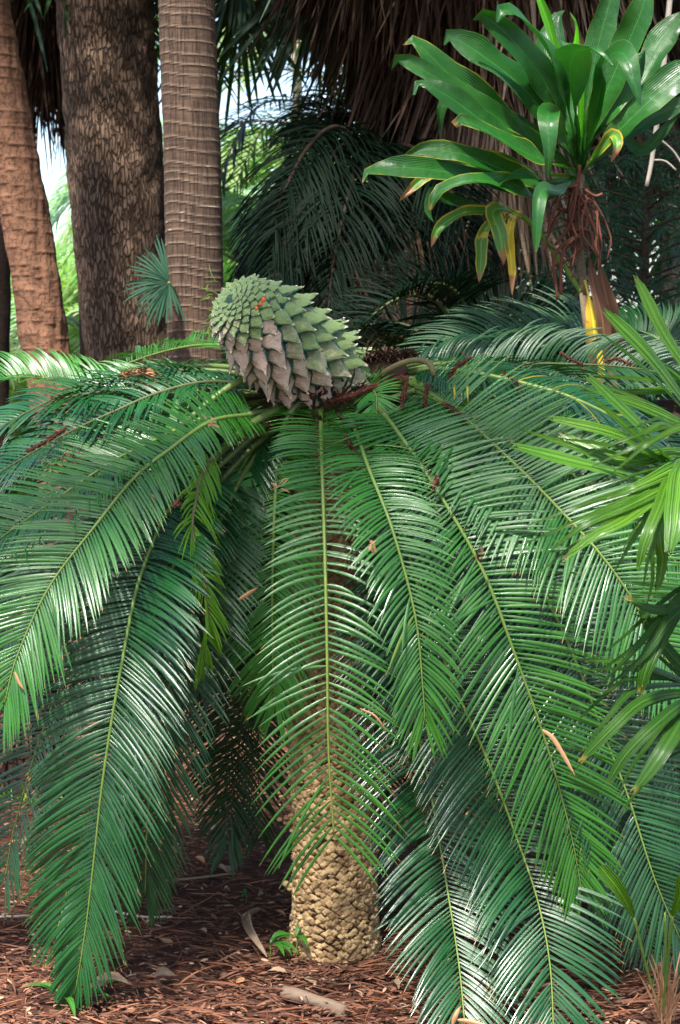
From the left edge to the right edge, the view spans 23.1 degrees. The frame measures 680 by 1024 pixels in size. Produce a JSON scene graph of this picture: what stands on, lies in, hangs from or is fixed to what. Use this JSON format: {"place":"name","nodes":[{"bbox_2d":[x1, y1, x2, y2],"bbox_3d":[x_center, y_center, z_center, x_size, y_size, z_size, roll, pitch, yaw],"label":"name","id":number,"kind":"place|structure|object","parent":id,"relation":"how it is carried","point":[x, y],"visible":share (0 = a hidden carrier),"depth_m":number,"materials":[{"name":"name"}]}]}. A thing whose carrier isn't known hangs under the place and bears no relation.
{"place":"outdoors","nodes":[
{"label":"outdoors","id":0,"kind":"place"},
{"bbox_2d":[0,478,679,1023],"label":"ground","id":1,"kind":"structure","parent":0,"point":[174,964],"depth_m":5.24,"materials":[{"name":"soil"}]},
{"bbox_2d":[0,914,29,917],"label":"fallen twig","id":2,"kind":"object","parent":1,"relation":"on","point":[18,916],"visible":0.86,"depth_m":5.39,"materials":[{"name":"grey wood"}]},
{"bbox_2d":[0,780,61,807],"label":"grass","id":3,"kind":"structure","parent":1,"relation":"on","point":[24,800],"depth_m":6.72,"materials":[{"name":"green plant"}]},
{"bbox_2d":[0,596,83,805],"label":"bush","id":4,"kind":"object","parent":1,"relation":"on","point":[5,766],"visible":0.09,"depth_m":6.74,"materials":[{"name":"green plant"}]},
{"bbox_2d":[10,252,77,313],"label":"palm tree","id":5,"kind":"object","parent":1,"relation":"on","point":[70,308],"visible":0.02,"depth_m":18.74,"materials":[{"name":"green plant"}]},
{"bbox_2d":[10,279,78,358],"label":"palm tree","id":6,"kind":"object","parent":1,"relation":"on","point":[13,318],"visible":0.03,"depth_m":15.05,"materials":[{"name":"green plant"}]},
{"bbox_2d":[11,270,77,494],"bbox_3d":[-2.681,-1.144,17.060,3.651,2.730,2.905,4,7,34],"label":"bush","id":7,"kind":"object","parent":1,"relation":"on","point":[64,286],"depth_m":17.46,"materials":[{"name":"green plant"}]},
{"bbox_2d":[9,348,81,565],"bbox_3d":[-2.780,-0.518,13.876,2.675,2.388,2.888,5,7,42],"label":"bush","id":8,"kind":"object","parent":1,"relation":"on","point":[18,386],"visible":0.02,"depth_m":13.05,"materials":[{"name":"green plant"}]},
{"bbox_2d":[0,491,96,649],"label":"bush","id":9,"kind":"object","parent":1,"relation":"on","point":[1,517],"visible":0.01,"depth_m":9.66,"materials":[{"name":"green plant"}]},
{"bbox_2d":[0,0,113,703],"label":"palm tree","id":10,"kind":"object","parent":1,"relation":"on","point":[30,249],"visible":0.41,"depth_m":8.31,"materials":[{"name":"red plant"}]},
{"bbox_2d":[22,982,113,1016],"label":"seedling plant","id":11,"kind":"object","parent":1,"relation":"on","point":[70,1000],"visible":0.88,"depth_m":4.67,"materials":[{"name":"green plant"}]},
{"bbox_2d":[0,0,160,599],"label":"palm tree","id":12,"kind":"object","parent":1,"relation":"on","point":[5,297],"visible":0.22,"depth_m":10.88,"materials":[{"name":"green plant"}]},
{"bbox_2d":[89,972,128,992],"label":"dead leaf","id":13,"kind":"object","parent":1,"relation":"on","point":[118,978],"visible":0.66,"depth_m":4.79,"materials":[{"name":"beige plant"}]},
{"bbox_2d":[56,0,167,491],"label":"tree","id":14,"kind":"object","parent":1,"relation":"on","point":[113,139],"visible":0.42,"depth_m":9.81,"materials":[{"name":"brown plant"}]},
{"bbox_2d":[9,311,236,400],"bbox_3d":[-1.877,-0.558,14.006,3.366,2.213,3.348,0,6,0],"label":"palm tree","id":15,"kind":"object","parent":1,"relation":"on","point":[73,327],"visible":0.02,"depth_m":12.93,"materials":[{"name":"green plant"}]},
{"bbox_2d":[57,224,224,314],"bbox_3d":[-2.212,-1.577,19.043,4.006,3.283,3.817,0,6,0],"label":"bush","id":16,"kind":"object","parent":1,"relation":"on","point":[68,300],"visible":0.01,"depth_m":18.31,"materials":[{"name":"green plant"}]},
{"bbox_2d":[59,259,224,306],"bbox_3d":[-3.325,-1.774,20.920,4.205,3.292,4.183,0,6,0],"label":"palm tree","id":17,"kind":"object","parent":1,"relation":"on","point":[64,273],"visible":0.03,"depth_m":19.23,"materials":[{"name":"green plant"}]},
{"bbox_2d":[115,910,171,917],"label":"fallen twig","id":18,"kind":"object","parent":1,"relation":"on","point":[116,911],"visible":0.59,"depth_m":5.43,"materials":[{"name":"wood"}]},
{"bbox_2d":[121,235,185,328],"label":"fan palm","id":19,"kind":"object","parent":1,"relation":"on","point":[158,279],"visible":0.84,"depth_m":7.63,"materials":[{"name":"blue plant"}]},
{"bbox_2d":[10,0,306,491],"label":"palm tree","id":20,"kind":"object","parent":1,"relation":"on","point":[39,50],"visible":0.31,"depth_m":11.53,"materials":[{"name":"green plant"}]},
{"bbox_2d":[153,966,174,975],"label":"dry leaf","id":21,"kind":"object","parent":1,"relation":"on","point":[163,971],"visible":1,"depth_m":4.87,"materials":[{"name":"grey plant"}]},
{"bbox_2d":[159,938,172,946],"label":"dry leaf","id":22,"kind":"object","parent":1,"relation":"on","point":[165,940],"visible":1,"depth_m":5.16,"materials":[{"name":"brown plant"}]},
{"bbox_2d":[105,546,276,692],"bbox_3d":[-0.967,0.551,9.299,1.466,1.049,1.537,0,6,0],"label":"bush","id":23,"kind":"object","parent":1,"relation":"on","point":[147,617],"depth_m":9.03,"materials":[{"name":"green plant"}]},
{"bbox_2d":[195,856,204,863],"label":"dry leaf","id":24,"kind":"object","parent":1,"relation":"on","point":[201,859],"visible":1,"depth_m":5.99,"materials":[{"name":"brown plant"}]},
{"bbox_2d":[166,872,235,880],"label":"fallen twig","id":25,"kind":"object","parent":1,"relation":"on","point":[201,877],"visible":0.62,"depth_m":5.83,"materials":[{"name":"brown wood"}]},
{"bbox_2d":[47,163,357,287],"bbox_3d":[-0.831,-1.323,14.951,4.040,3.548,4.024,0,6,0],"label":"palm tree","id":26,"kind":"object","parent":1,"relation":"on","point":[230,202],"visible":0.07,"depth_m":14.20,"materials":[{"name":"green plant"}]},
{"bbox_2d":[158,0,247,741],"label":"palm tree","id":27,"kind":"object","parent":1,"relation":"on","point":[191,142],"visible":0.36,"depth_m":7.78,"materials":[{"name":"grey plant"}]},
{"bbox_2d":[49,118,366,273],"bbox_3d":[-1.604,-2.611,21.861,4.818,4.773,4.862,0,6,0],"label":"palm tree","id":28,"kind":"object","parent":1,"relation":"on","point":[57,238],"visible":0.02,"depth_m":21.11,"materials":[{"name":"green plant"}]},
{"bbox_2d":[218,864,230,873],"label":"dry leaf","id":29,"kind":"object","parent":1,"relation":"on","point":[227,869],"visible":0.98,"depth_m":5.91,"materials":[{"name":"plant"}]},
{"bbox_2d":[56,123,423,306],"bbox_3d":[-0.882,-2.094,18.868,4.805,4.323,4.815,0,6,0],"label":"palm tree","id":30,"kind":"object","parent":1,"relation":"on","point":[69,228],"visible":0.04,"depth_m":17.71,"materials":[{"name":"green plant"}]},
{"bbox_2d":[236,977,244,982],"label":"dry leaf","id":31,"kind":"object","parent":1,"relation":"on","point":[241,979],"visible":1,"depth_m":4.85,"materials":[{"name":"plant"}]},
{"bbox_2d":[240,889,247,903],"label":"seedling plant","id":32,"kind":"object","parent":1,"relation":"on","point":[245,891],"visible":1,"depth_m":5.70,"materials":[{"name":"green plant"}]},
{"bbox_2d":[155,0,342,151],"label":"palm tree","id":33,"kind":"object","parent":1,"relation":"on","point":[299,85],"visible":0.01,"depth_m":16.59,"materials":[{"name":"green plant"}]},
{"bbox_2d":[243,907,260,929],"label":"dead leaf","id":34,"kind":"object","parent":1,"relation":"on","point":[253,910],"visible":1,"depth_m":5.34,"materials":[{"name":"brown plant"}]},
{"bbox_2d":[238,913,266,956],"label":"dead leaf","id":35,"kind":"object","parent":1,"relation":"on","point":[252,934],"visible":0.99,"depth_m":5.13,"materials":[{"name":"beige plant"}]},
{"bbox_2d":[249,517,286,687],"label":"bush","id":36,"kind":"object","parent":1,"relation":"on","point":[266,594],"depth_m":9.43,"materials":[{"name":"green plant"}]},
{"bbox_2d":[268,966,286,972],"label":"dry leaf","id":37,"kind":"object","parent":1,"relation":"on","point":[278,968],"visible":1,"depth_m":4.90,"materials":[{"name":"beige plant"}]},
{"bbox_2d":[269,931,297,959],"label":"seedling plant","id":38,"kind":"object","parent":1,"relation":"on","point":[281,944],"visible":0.94,"depth_m":5.00,"materials":[{"name":"green plant"}]},
{"bbox_2d":[154,0,415,490],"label":"palm tree","id":39,"kind":"object","parent":1,"relation":"on","point":[237,27],"visible":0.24,"depth_m":9.57,"materials":[{"name":"green plant"}]},
{"bbox_2d":[270,925,307,955],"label":"seedling plant","id":40,"kind":"object","parent":1,"relation":"on","point":[303,938],"visible":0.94,"depth_m":5.03,"materials":[{"name":"green plant"}]},
{"bbox_2d":[304,977,316,982],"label":"dry leaf","id":41,"kind":"object","parent":1,"relation":"on","point":[311,979],"visible":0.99,"depth_m":4.86,"materials":[{"name":"beige plant"}]},
{"bbox_2d":[280,986,348,1019],"bbox_3d":[-0.073,1.383,4.705,0.220,0.049,0.042,4,7,37],"label":"log","id":42,"kind":"object","parent":1,"relation":"on","point":[295,994],"visible":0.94,"depth_m":4.69,"materials":[{"name":"beige wood"}]},
{"bbox_2d":[0,264,679,1023],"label":"cycad","id":43,"kind":"object","parent":1,"relation":"on","point":[340,592],"visible":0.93,"depth_m":4.67,"materials":[{"name":"green plant"}]},
{"bbox_2d":[14,672,23,689],"bbox_3d":[-0.849,0.447,4.412,0.037,0.046,0.006,5,7,39],"label":"dry leaflet","id":44,"kind":"object","parent":43,"relation":"on","point":[18,680],"visible":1,"depth_m":4.41,"materials":[{"name":"brown plant"}]},
{"bbox_2d":[24,426,66,452],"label":"dead twig","id":45,"kind":"object","parent":43,"relation":"on","point":[50,438],"visible":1,"depth_m":4.70,"materials":[{"name":"brown wood"}]},
{"bbox_2d":[65,508,76,524],"bbox_3d":[-0.720,0.013,4.455,0.033,0.046,0.033,0,6,0],"label":"brown flake","id":46,"kind":"object","parent":43,"relation":"on","point":[71,516],"visible":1,"depth_m":4.45,"materials":[{"name":"brown plant"}]},
{"bbox_2d":[118,366,166,389],"bbox_3d":[-0.579,-0.396,4.971,0.167,0.088,0.062,-1,6,-11],"label":"dried spray","id":47,"kind":"object","parent":43,"relation":"on","point":[146,372],"visible":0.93,"depth_m":4.96,"materials":[{"name":"brown plant"}]},
{"bbox_2d":[119,375,170,389],"bbox_3d":[-0.576,-0.384,4.973,0.163,0.051,0.060,-1,6,-12],"label":"dried spray","id":48,"kind":"object","parent":43,"relation":"on","point":[139,387],"visible":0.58,"depth_m":4.97,"materials":[{"name":"plant"}]},
{"bbox_2d":[173,497,184,508],"bbox_3d":[-0.438,-0.024,4.504,0.024,0.039,0.039,2,6,21],"label":"brown flake","id":49,"kind":"object","parent":43,"relation":"on","point":[175,503],"visible":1,"depth_m":4.50,"materials":[{"name":"brown plant"}]},
{"bbox_2d":[203,415,218,428],"bbox_3d":[-0.357,-0.251,4.640,0.033,0.040,0.037,-4,7,-33],"label":"brown flake","id":50,"kind":"object","parent":43,"relation":"on","point":[210,422],"visible":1,"depth_m":4.64,"materials":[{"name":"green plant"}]},
{"bbox_2d":[239,587,257,600],"bbox_3d":[-0.255,0.228,4.626,0.066,0.043,0.006,3,6,29],"label":"dry leaflet","id":51,"kind":"object","parent":43,"relation":"on","point":[245,595],"visible":1,"depth_m":4.63,"materials":[{"name":"brown plant"}]},
{"bbox_2d":[271,478,288,491],"bbox_3d":[-0.161,-0.071,4.489,0.054,0.038,0.041,0,6,0],"label":"brown flake","id":52,"kind":"object","parent":43,"relation":"on","point":[275,485],"visible":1,"depth_m":4.50,"materials":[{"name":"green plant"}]},
{"bbox_2d":[344,434,366,471],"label":"dead twig","id":53,"kind":"object","parent":43,"relation":"on","point":[351,447],"visible":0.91,"depth_m":4.62,"materials":[{"name":"brown wood"}]},
{"bbox_2d":[327,374,404,404],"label":"dead twig","id":54,"kind":"object","parent":43,"relation":"on","point":[357,392],"visible":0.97,"depth_m":4.83,"materials":[{"name":"brown wood"}]},
{"bbox_2d":[360,708,385,730],"bbox_3d":[0.087,0.556,4.459,0.074,0.058,0.012,2,6,16],"label":"dry leaflet","id":55,"kind":"object","parent":43,"relation":"on","point":[374,715],"visible":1,"depth_m":4.45,"materials":[{"name":"brown plant"}]},
{"bbox_2d":[369,539,376,554],"bbox_3d":[0.084,0.091,4.311,0.022,0.044,0.046,0,6,0],"label":"brown flake","id":56,"kind":"object","parent":43,"relation":"on","point":[370,546],"visible":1,"depth_m":4.31,"materials":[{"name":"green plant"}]},
{"bbox_2d":[399,375,409,408],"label":"dead twig","id":57,"kind":"object","parent":43,"relation":"on","point":[404,390],"visible":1,"depth_m":4.77,"materials":[{"name":"brown wood"}]},
{"bbox_2d":[421,382,430,411],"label":"dead twig","id":58,"kind":"object","parent":43,"relation":"on","point":[426,392],"visible":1,"depth_m":4.75,"materials":[{"name":"brown wood"}]},
{"bbox_2d":[431,475,439,489],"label":"dead twig","id":59,"kind":"object","parent":43,"relation":"on","point":[436,479],"visible":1,"depth_m":4.51,"materials":[{"name":"brown wood"}]},
{"bbox_2d":[441,401,467,423],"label":"dead twig","id":60,"kind":"object","parent":43,"relation":"on","point":[449,406],"visible":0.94,"depth_m":4.69,"materials":[{"name":"brown wood"}]},
{"bbox_2d":[451,1006,460,1023],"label":"dry leaflet","id":61,"kind":"object","parent":43,"relation":"on","point":[455,1016],"visible":1,"depth_m":4.55,"materials":[{"name":"brown plant"}]},
{"bbox_2d":[448,356,472,381],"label":"dead twig","id":62,"kind":"object","parent":43,"relation":"on","point":[454,370],"visible":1,"depth_m":4.83,"materials":[{"name":"brown wood"}]},
{"bbox_2d":[475,545,482,562],"bbox_3d":[0.370,0.114,4.432,0.023,0.054,0.052,0,6,0],"label":"brown flake","id":63,"kind":"object","parent":43,"relation":"on","point":[477,557],"visible":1,"depth_m":4.43,"materials":[{"name":"brown plant"}]},
{"bbox_2d":[502,370,523,397],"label":"dead twig","id":64,"kind":"object","parent":43,"relation":"on","point":[516,383],"visible":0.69,"depth_m":4.74,"materials":[{"name":"brown wood"}]},
{"bbox_2d":[542,729,574,774],"bbox_3d":[0.584,0.644,4.458,0.095,0.119,0.012,3,6,26],"label":"dry leaflet","id":65,"kind":"object","parent":43,"relation":"hanging from","point":[557,745],"visible":1,"depth_m":4.45,"materials":[{"name":"brown plant"}]},
{"bbox_2d":[559,351,586,371],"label":"dead twig","id":66,"kind":"object","parent":43,"relation":"on","point":[574,361],"visible":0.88,"depth_m":5.46,"materials":[{"name":"brown wood"}]},
{"bbox_2d":[603,356,633,365],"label":"dead twig","id":67,"kind":"object","parent":43,"relation":"on","point":[624,361],"visible":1,"depth_m":5.46,"materials":[{"name":"brown wood"}]},
{"bbox_2d":[0,686,679,1023],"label":"bark chips","id":68,"kind":"object","parent":1,"relation":"on","point":[294,963],"visible":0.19,"depth_m":4.96,"materials":[{"name":"brown wood"}]},
{"bbox_2d":[57,239,658,399],"bbox_3d":[-0.007,-2.820,30.361,45.040,4.577,8.009,0,6,0],"label":"wood","id":69,"kind":"object","parent":1,"relation":"on","point":[75,265],"depth_m":29.23,"materials":[{"name":"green plant"}]},
{"bbox_2d":[245,483,487,706],"bbox_3d":[0.098,0.415,8.998,1.975,1.376,1.522,0,6,0],"label":"bush","id":70,"kind":"object","parent":1,"relation":"on","point":[376,615],"depth_m":8.95,"materials":[{"name":"green plant"}]},
{"bbox_2d":[224,84,541,475],"bbox_3d":[0.276,-0.641,8.843,1.783,3.397,2.015,0,6,0],"label":"palm tree","id":71,"kind":"object","parent":1,"relation":"on","point":[314,222],"visible":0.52,"depth_m":8.17,"materials":[{"name":"green plant"}]},
{"bbox_2d":[392,979,400,988],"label":"dry leaf","id":72,"kind":"object","parent":1,"relation":"on","point":[397,982],"visible":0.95,"depth_m":4.83,"materials":[{"name":"beige plant"}]},
{"bbox_2d":[218,33,640,240],"bbox_3d":[0.513,-1.752,13.880,4.026,4.606,3.980,0,6,0],"label":"palm tree","id":73,"kind":"object","parent":1,"relation":"on","point":[240,135],"visible":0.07,"depth_m":13.46,"materials":[{"name":"green plant"}]},
{"bbox_2d":[222,179,658,353],"bbox_3d":[0.904,-1.318,14.964,4.613,3.536,4.590,0,6,0],"label":"palm tree","id":74,"kind":"object","parent":1,"relation":"on","point":[455,272],"visible":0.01,"depth_m":14.25,"materials":[{"name":"green plant"}]},
{"bbox_2d":[215,0,679,384],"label":"palm tree","id":75,"kind":"object","parent":1,"relation":"on","point":[368,46],"visible":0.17,"depth_m":8.62,"materials":[{"name":"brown plant"}]},
{"bbox_2d":[457,1019,482,1023],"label":"dry leaflet","id":76,"kind":"object","parent":1,"relation":"on","point":[469,1021],"visible":1,"depth_m":4.53,"materials":[{"name":"beige plant"}]},
{"bbox_2d":[327,239,618,780],"bbox_3d":[0.515,0.036,7.009,1.409,2.384,1.349,0,6,0],"label":"cycad","id":77,"kind":"object","parent":1,"relation":"on","point":[442,304],"visible":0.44,"depth_m":6.91,"materials":[{"name":"green plant"}]},
{"bbox_2d":[320,131,679,362],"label":"palm tree","id":78,"kind":"object","parent":1,"relation":"on","point":[654,219],"visible":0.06,"depth_m":11.04,"materials":[{"name":"green plant"}]},
{"bbox_2d":[390,536,623,736],"bbox_3d":[0.824,0.485,8.326,1.256,1.317,1.500,4,7,38],"label":"bush","id":79,"kind":"object","parent":1,"relation":"on","point":[486,673],"depth_m":8.06,"materials":[{"name":"green plant"}]},
{"bbox_2d":[362,0,679,810],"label":"broadleaf plant","id":80,"kind":"object","parent":1,"relation":"on","point":[576,96],"visible":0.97,"depth_m":5.69,"materials":[{"name":"green plant"}]},
{"bbox_2d":[501,980,557,995],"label":"fallen twig","id":81,"kind":"object","parent":1,"relation":"on","point":[525,990],"visible":0.34,"depth_m":4.83,"materials":[{"name":"brown wood"}]},
{"bbox_2d":[397,283,679,824],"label":"cycad","id":82,"kind":"object","parent":1,"relation":"on","point":[672,406],"visible":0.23,"depth_m":6.23,"materials":[{"name":"green plant"}]},
{"bbox_2d":[399,264,679,494],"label":"bush","id":83,"kind":"object","parent":1,"relation":"on","point":[651,271],"depth_m":10.29,"materials":[{"name":"green plant"}]},
{"bbox_2d":[420,257,670,475],"bbox_3d":[1.176,-0.531,12.057,3.263,2.629,2.977,0,6,0],"label":"bush","id":84,"kind":"object","parent":1,"relation":"on","point":[573,305],"depth_m":11.78,"materials":[{"name":"green plant"}]},
{"bbox_2d":[414,154,679,398],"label":"palm tree","id":85,"kind":"object","parent":1,"relation":"on","point":[665,287],"depth_m":13.80,"materials":[{"name":"green plant"}]},
{"bbox_2d":[483,528,651,738],"bbox_3d":[1.229,0.543,8.101,1.702,1.256,2.074,0,6,0],"label":"bush","id":86,"kind":"object","parent":1,"relation":"on","point":[574,647],"depth_m":7.68,"materials":[{"name":"green plant"}]},
{"bbox_2d":[460,236,679,503],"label":"bush","id":87,"kind":"object","parent":1,"relation":"on","point":[672,304],"visible":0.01,"depth_m":10.32,"materials":[{"name":"green plant"}]},
{"bbox_2d":[510,275,679,811],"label":"fan palm","id":88,"kind":"object","parent":1,"relation":"on","point":[654,496],"visible":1,"depth_m":3.41,"materials":[{"name":"green plant"}]},
{"bbox_2d":[598,864,679,1023],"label":"palm seedling","id":89,"kind":"object","parent":1,"relation":"on","point":[609,876],"visible":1,"depth_m":4.41,"materials":[{"name":"green plant"}]},
{"bbox_2d":[36,18,658,315],"label":"sky","id":90,"kind":"structure","parent":0,"point":[262,92],"materials":[{"name":"white"}]},
{"bbox_2d":[502,124,679,725],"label":"palm tree","id":91,"kind":"object","parent":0,"point":[646,235],"visible":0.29,"depth_m":8.07,"materials":[{"name":"green plant"}]},
{"bbox_2d":[645,0,679,185],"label":"dry branch","id":92,"kind":"object","parent":91,"relation":"hanging from","point":[664,62],"visible":0.51,"depth_m":6.89,"materials":[{"name":"white wood"}]}
]}

